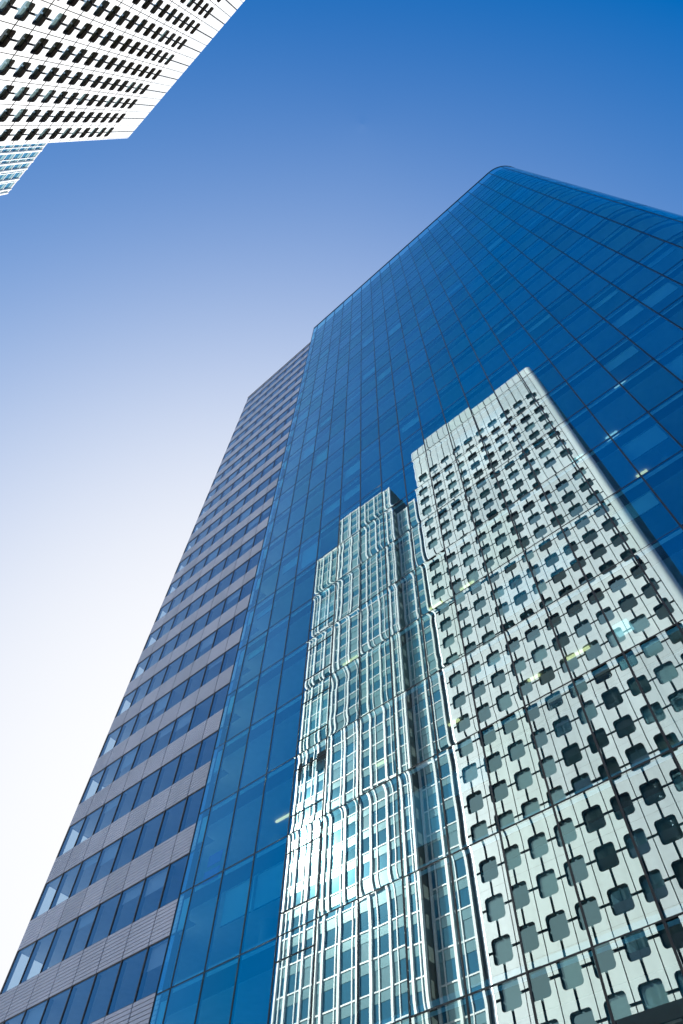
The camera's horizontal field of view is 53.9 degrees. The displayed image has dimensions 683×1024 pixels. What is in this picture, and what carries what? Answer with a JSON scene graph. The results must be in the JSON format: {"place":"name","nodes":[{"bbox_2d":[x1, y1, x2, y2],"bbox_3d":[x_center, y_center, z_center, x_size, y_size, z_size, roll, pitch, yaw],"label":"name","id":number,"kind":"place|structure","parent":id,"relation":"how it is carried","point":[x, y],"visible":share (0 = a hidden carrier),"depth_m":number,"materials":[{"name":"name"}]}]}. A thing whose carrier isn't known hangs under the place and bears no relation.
{"place":"outdoors","nodes":[
{"label":"outdoors","id":0,"kind":"place"},
{"bbox_2d":[0,0,244,145],"bbox_3d":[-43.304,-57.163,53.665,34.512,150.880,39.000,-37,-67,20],"label":"white tower","id":1,"kind":"structure","parent":0,"point":[78,70],"depth_m":89.92,"materials":[{"name":"concrete"}]},
{"bbox_2d":[0,108,9,119],"bbox_3d":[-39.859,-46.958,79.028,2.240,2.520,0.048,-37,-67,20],"label":"window","id":2,"kind":"structure","parent":1,"relation":"in","point":[6,110],"depth_m":79.63,"materials":[{"name":"black glass"}]},
{"bbox_2d":[0,129,9,138],"bbox_3d":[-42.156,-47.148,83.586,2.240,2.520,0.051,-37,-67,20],"label":"window","id":3,"kind":"structure","parent":1,"relation":"in","point":[5,131],"depth_m":84.19,"materials":[{"name":"black glass"}]},
{"bbox_2d":[0,0,10,11],"bbox_3d":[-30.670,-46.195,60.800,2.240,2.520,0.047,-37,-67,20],"label":"window","id":4,"kind":"structure","parent":1,"relation":"in","point":[3,3],"depth_m":61.46,"materials":[{"name":"black glass"}]},
{"bbox_2d":[0,85,10,97],"bbox_3d":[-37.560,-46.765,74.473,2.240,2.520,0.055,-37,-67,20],"label":"window","id":5,"kind":"structure","parent":1,"relation":"in","point":[5,89],"depth_m":74.95,"materials":[{"name":"black glass"}]},
{"bbox_2d":[0,28,11,44],"bbox_3d":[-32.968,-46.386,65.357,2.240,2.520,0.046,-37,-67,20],"label":"window","id":6,"kind":"structure","parent":1,"relation":"in","point":[6,33],"depth_m":65.87,"materials":[{"name":"black glass"}]},
{"bbox_2d":[0,58,11,72],"bbox_3d":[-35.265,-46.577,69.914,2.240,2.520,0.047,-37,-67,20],"label":"window","id":7,"kind":"structure","parent":1,"relation":"in","point":[6,62],"depth_m":70.45,"materials":[{"name":"grey glass"}]},
{"bbox_2d":[12,128,23,138],"bbox_3d":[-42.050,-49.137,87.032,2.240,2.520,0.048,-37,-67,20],"label":"window","id":8,"kind":"structure","parent":1,"relation":"in","point":[19,131],"depth_m":87.48,"materials":[{"name":"black glass"}]},
{"bbox_2d":[12,109,24,119],"bbox_3d":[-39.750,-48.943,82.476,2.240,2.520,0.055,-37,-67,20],"label":"window","id":9,"kind":"structure","parent":1,"relation":"in","point":[20,112],"depth_m":83.01,"materials":[{"name":"grey glass"}]},
{"bbox_2d":[13,87,25,98],"bbox_3d":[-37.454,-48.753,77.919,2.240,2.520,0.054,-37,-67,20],"label":"window","id":10,"kind":"structure","parent":1,"relation":"in","point":[21,89],"depth_m":78.36,"materials":[{"name":"grey glass"}]},
{"bbox_2d":[13,62,27,74],"bbox_3d":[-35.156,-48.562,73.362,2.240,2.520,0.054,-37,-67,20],"label":"window","id":11,"kind":"structure","parent":1,"relation":"in","point":[18,70],"depth_m":73.83,"materials":[{"name":"black glass"}]},
{"bbox_2d":[14,33,29,48],"bbox_3d":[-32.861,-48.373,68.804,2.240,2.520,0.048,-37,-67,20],"label":"window","id":12,"kind":"structure","parent":1,"relation":"in","point":[20,42],"depth_m":69.29,"materials":[{"name":"black glass"}]},
{"bbox_2d":[14,1,31,17],"bbox_3d":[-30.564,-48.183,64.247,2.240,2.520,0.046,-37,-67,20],"label":"window","id":13,"kind":"structure","parent":1,"relation":"in","point":[21,11],"depth_m":64.71,"materials":[{"name":"grey glass"}]},
{"bbox_2d":[26,128,36,137],"bbox_3d":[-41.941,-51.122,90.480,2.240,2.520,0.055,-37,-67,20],"label":"window","id":14,"kind":"structure","parent":1,"relation":"in","point":[32,131],"depth_m":90.99,"materials":[{"name":"black glass"}]},
{"bbox_2d":[27,109,38,119],"bbox_3d":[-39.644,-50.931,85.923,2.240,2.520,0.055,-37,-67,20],"label":"window","id":15,"kind":"structure","parent":1,"relation":"in","point":[33,113],"depth_m":86.42,"materials":[{"name":"black glass"}]},
{"bbox_2d":[28,88,40,99],"bbox_3d":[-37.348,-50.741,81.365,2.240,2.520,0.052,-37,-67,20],"label":"window","id":16,"kind":"structure","parent":1,"relation":"in","point":[35,92],"depth_m":81.86,"materials":[{"name":"grey glass"}]},
{"bbox_2d":[29,64,42,76],"bbox_3d":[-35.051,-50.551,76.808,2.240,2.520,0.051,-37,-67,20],"label":"window","id":17,"kind":"structure","parent":1,"relation":"in","point":[39,66],"depth_m":77.31,"materials":[{"name":"black glass"}]},
{"bbox_2d":[31,38,45,51],"bbox_3d":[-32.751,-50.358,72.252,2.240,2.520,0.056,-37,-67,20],"label":"window","id":18,"kind":"structure","parent":1,"relation":"in","point":[36,46],"depth_m":72.72,"materials":[{"name":"black glass"}]},
{"bbox_2d":[33,7,48,23],"bbox_3d":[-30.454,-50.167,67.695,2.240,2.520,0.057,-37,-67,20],"label":"window","id":19,"kind":"structure","parent":1,"relation":"in","point":[40,15],"depth_m":68.16,"materials":[{"name":"black glass"}]},
{"bbox_2d":[38,128,47,137],"bbox_3d":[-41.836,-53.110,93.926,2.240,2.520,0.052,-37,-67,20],"label":"window","id":20,"kind":"structure","parent":1,"relation":"in","point":[41,134],"depth_m":94.51,"materials":[{"name":"black glass"}]},
{"bbox_2d":[40,110,50,119],"bbox_3d":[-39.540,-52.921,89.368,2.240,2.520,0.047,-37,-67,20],"label":"window","id":21,"kind":"structure","parent":1,"relation":"in","point":[46,113],"depth_m":89.88,"materials":[{"name":"black glass"}]},
{"bbox_2d":[41,90,52,100],"bbox_3d":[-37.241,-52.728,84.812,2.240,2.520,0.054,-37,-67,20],"label":"window","id":22,"kind":"structure","parent":1,"relation":"in","point":[46,96],"depth_m":85.41,"materials":[{"name":"grey glass"}]},
{"bbox_2d":[44,67,56,78],"bbox_3d":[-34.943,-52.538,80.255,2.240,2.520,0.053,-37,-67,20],"label":"window","id":23,"kind":"structure","parent":1,"relation":"in","point":[52,69],"depth_m":80.73,"materials":[{"name":"black glass"}]},
{"bbox_2d":[46,42,59,54],"bbox_3d":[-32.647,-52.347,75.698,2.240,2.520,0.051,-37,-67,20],"label":"window","id":24,"kind":"structure","parent":1,"relation":"in","point":[54,46],"depth_m":76.13,"materials":[{"name":"black glass"}]},
{"bbox_2d":[49,13,63,27],"bbox_3d":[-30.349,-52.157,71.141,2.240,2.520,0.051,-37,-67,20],"label":"window","id":25,"kind":"structure","parent":1,"relation":"in","point":[59,16],"depth_m":71.66,"materials":[{"name":"grey glass"}]},
{"bbox_2d":[51,111,61,120],"bbox_3d":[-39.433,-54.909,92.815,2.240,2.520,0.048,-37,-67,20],"label":"window","id":26,"kind":"structure","parent":1,"relation":"in","point":[59,112],"depth_m":93.30,"materials":[{"name":"black glass"}]},
{"bbox_2d":[54,91,65,101],"bbox_3d":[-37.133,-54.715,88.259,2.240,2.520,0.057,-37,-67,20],"label":"window","id":27,"kind":"structure","parent":1,"relation":"in","point":[61,94],"depth_m":88.77,"materials":[{"name":"black glass"}]},
{"bbox_2d":[57,69,68,80],"bbox_3d":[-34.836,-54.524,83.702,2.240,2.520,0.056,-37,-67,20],"label":"window","id":28,"kind":"structure","parent":1,"relation":"in","point":[64,73],"depth_m":84.21,"materials":[{"name":"black glass"}]},
{"bbox_2d":[60,45,72,57],"bbox_3d":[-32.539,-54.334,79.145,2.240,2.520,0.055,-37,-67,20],"label":"window","id":29,"kind":"structure","parent":1,"relation":"in","point":[69,47],"depth_m":79.63,"materials":[{"name":"black glass"}]},
{"bbox_2d":[63,111,72,119],"bbox_3d":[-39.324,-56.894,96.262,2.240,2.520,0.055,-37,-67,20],"label":"window","id":30,"kind":"structure","parent":1,"relation":"in","point":[70,112],"depth_m":96.83,"materials":[{"name":"black glass"}]},
{"bbox_2d":[63,18,77,32],"bbox_3d":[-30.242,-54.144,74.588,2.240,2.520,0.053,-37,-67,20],"label":"window","id":31,"kind":"structure","parent":1,"relation":"in","point":[72,22],"depth_m":75.12,"materials":[{"name":"black glass"}]},
{"bbox_2d":[66,92,75,102],"bbox_3d":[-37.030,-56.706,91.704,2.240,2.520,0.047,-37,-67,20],"label":"window","id":32,"kind":"structure","parent":1,"relation":"in","point":[69,98],"depth_m":92.13,"materials":[{"name":"black glass"}]},
{"bbox_2d":[69,72,79,82],"bbox_3d":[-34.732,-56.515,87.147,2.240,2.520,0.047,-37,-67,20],"label":"window","id":33,"kind":"structure","parent":1,"relation":"in","point":[74,77],"depth_m":87.71,"materials":[{"name":"black glass"}]},
{"bbox_2d":[72,49,84,60],"bbox_3d":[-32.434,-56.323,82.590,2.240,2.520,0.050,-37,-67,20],"label":"window","id":34,"kind":"structure","parent":1,"relation":"in","point":[81,51],"depth_m":83.12,"materials":[{"name":"black glass"}]},
{"bbox_2d":[76,23,89,36],"bbox_3d":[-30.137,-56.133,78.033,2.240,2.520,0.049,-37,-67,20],"label":"window","id":35,"kind":"structure","parent":1,"relation":"in","point":[86,25],"depth_m":78.55,"materials":[{"name":"black glass"}]},
{"bbox_2d":[80,74,90,83],"bbox_3d":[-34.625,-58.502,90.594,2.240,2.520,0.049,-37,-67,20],"label":"window","id":36,"kind":"structure","parent":1,"relation":"in","point":[88,75],"depth_m":91.27,"materials":[{"name":"black glass"}]},
{"bbox_2d":[81,0,91,8],"bbox_3d":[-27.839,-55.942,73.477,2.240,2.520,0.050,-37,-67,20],"label":"window","id":37,"kind":"structure","parent":1,"relation":"in","point":[87,2],"depth_m":74.10,"materials":[{"name":"black glass"}]},
{"bbox_2d":[84,52,95,63],"bbox_3d":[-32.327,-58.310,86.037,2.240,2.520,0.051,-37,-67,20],"label":"window","id":38,"kind":"structure","parent":1,"relation":"in","point":[92,54],"depth_m":86.67,"materials":[{"name":"black glass"}]},
{"bbox_2d":[88,27,100,39],"bbox_3d":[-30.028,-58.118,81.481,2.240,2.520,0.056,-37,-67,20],"label":"window","id":39,"kind":"structure","parent":1,"relation":"in","point":[97,30],"depth_m":82.08,"materials":[{"name":"black glass"}]},
{"bbox_2d":[91,76,100,85],"bbox_3d":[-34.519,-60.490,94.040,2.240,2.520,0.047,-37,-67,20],"label":"window","id":40,"kind":"structure","parent":1,"relation":"in","point":[94,81],"depth_m":94.66,"materials":[{"name":"black glass"}]},
{"bbox_2d":[93,0,106,13],"bbox_3d":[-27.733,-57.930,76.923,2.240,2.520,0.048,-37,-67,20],"label":"window","id":41,"kind":"structure","parent":1,"relation":"in","point":[103,2],"depth_m":77.31,"materials":[{"name":"black glass"}]},
{"bbox_2d":[95,54,105,65],"bbox_3d":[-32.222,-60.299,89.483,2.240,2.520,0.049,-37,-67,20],"label":"window","id":42,"kind":"structure","parent":1,"relation":"in","point":[104,55],"depth_m":90.15,"materials":[{"name":"black glass"}]},
{"bbox_2d":[100,77,109,86],"bbox_3d":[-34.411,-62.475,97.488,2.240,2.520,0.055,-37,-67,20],"label":"window","id":43,"kind":"structure","parent":1,"relation":"in","point":[108,78],"depth_m":98.00,"materials":[{"name":"black glass"}]},
{"bbox_2d":[100,31,111,43],"bbox_3d":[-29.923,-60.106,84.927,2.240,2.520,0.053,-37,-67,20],"label":"window","id":44,"kind":"structure","parent":1,"relation":"in","point":[107,35],"depth_m":85.41,"materials":[{"name":"black glass"}]},
{"bbox_2d":[105,57,115,67],"bbox_3d":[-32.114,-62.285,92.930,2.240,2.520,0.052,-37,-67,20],"label":"window","id":45,"kind":"structure","parent":1,"relation":"in","point":[113,58],"depth_m":93.60,"materials":[{"name":"black glass"}]},
{"bbox_2d":[105,5,117,18],"bbox_3d":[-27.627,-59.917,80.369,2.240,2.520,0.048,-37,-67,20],"label":"window","id":46,"kind":"structure","parent":1,"relation":"in","point":[114,8],"depth_m":80.94,"materials":[{"name":"black glass"}]},
{"bbox_2d":[110,35,121,46],"bbox_3d":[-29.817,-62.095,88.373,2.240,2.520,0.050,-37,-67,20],"label":"window","id":47,"kind":"structure","parent":1,"relation":"in","point":[114,41],"depth_m":89.03,"materials":[{"name":"black glass"}]},
{"bbox_2d":[116,10,127,22],"bbox_3d":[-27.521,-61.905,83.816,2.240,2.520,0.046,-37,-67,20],"label":"window","id":48,"kind":"structure","parent":1,"relation":"in","point":[121,17],"depth_m":84.44,"materials":[{"name":"black glass"}]},
{"bbox_2d":[120,38,129,49],"bbox_3d":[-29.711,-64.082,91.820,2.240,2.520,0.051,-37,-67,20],"label":"window","id":49,"kind":"structure","parent":1,"relation":"in","point":[123,44],"depth_m":92.42,"materials":[{"name":"black glass"}]},
{"bbox_2d":[126,15,136,26],"bbox_3d":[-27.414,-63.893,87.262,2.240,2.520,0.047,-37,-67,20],"label":"window","id":50,"kind":"structure","parent":1,"relation":"in","point":[130,21],"depth_m":87.71,"materials":[{"name":"black glass"}]},
{"bbox_2d":[129,41,138,51],"bbox_3d":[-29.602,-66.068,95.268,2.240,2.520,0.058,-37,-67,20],"label":"window","id":51,"kind":"structure","parent":1,"relation":"in","point":[132,47],"depth_m":95.75,"materials":[{"name":"black glass"}]},
{"bbox_2d":[135,19,145,30],"bbox_3d":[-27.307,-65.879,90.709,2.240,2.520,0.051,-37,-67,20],"label":"window","id":52,"kind":"structure","parent":1,"relation":"in","point":[139,25],"depth_m":91.25,"materials":[{"name":"black glass"}]},
{"bbox_2d":[97,39,184,134],"bbox_3d":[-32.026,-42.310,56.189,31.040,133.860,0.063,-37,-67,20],"label":"windows","id":53,"kind":"structure","parent":1,"relation":"in","point":[184,39],"depth_m":114.40,"materials":[{"name":"black glass"}]},
{"bbox_2d":[143,23,153,33],"bbox_3d":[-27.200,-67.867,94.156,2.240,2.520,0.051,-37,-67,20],"label":"window","id":54,"kind":"structure","parent":1,"relation":"in","point":[151,24],"depth_m":94.80,"materials":[{"name":"black glass"}]},
{"bbox_2d":[150,0,160,11],"bbox_3d":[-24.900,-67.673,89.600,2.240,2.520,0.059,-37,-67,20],"label":"window","id":55,"kind":"structure","parent":1,"relation":"in","point":[154,5],"depth_m":90.15,"materials":[{"name":"black glass"}]},
{"bbox_2d":[158,4,168,15],"bbox_3d":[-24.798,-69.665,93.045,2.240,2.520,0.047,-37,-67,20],"label":"window","id":56,"kind":"structure","parent":1,"relation":"in","point":[166,5],"depth_m":93.60,"materials":[{"name":"black glass"}]},
{"bbox_2d":[166,8,174,19],"bbox_3d":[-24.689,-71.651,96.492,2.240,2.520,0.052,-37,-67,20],"label":"window","id":57,"kind":"structure","parent":1,"relation":"in","point":[173,10],"depth_m":97.00,"materials":[{"name":"black glass"}]},
{"bbox_2d":[0,166,682,1023],"bbox_3d":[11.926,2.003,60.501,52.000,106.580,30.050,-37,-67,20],"label":"office tower","id":58,"kind":"structure","parent":0,"point":[396,732],"depth_m":30.23,"materials":[{"name":"blue glass"}]},
{"bbox_2d":[0,0,682,990],"label":"sky","id":59,"kind":"structure","parent":0,"point":[153,279],"materials":[{"name":"blue"}]},
{"label":"plaza ground","id":60,"kind":"structure","parent":0,"visible":0},
{"bbox_2d":[0,143,46,194],"bbox_3d":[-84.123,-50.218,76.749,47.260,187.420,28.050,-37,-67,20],"label":"finned tower","id":61,"kind":"structure","parent":60,"relation":"on","point":[16,161],"depth_m":157.66,"materials":[{"name":"stone"}]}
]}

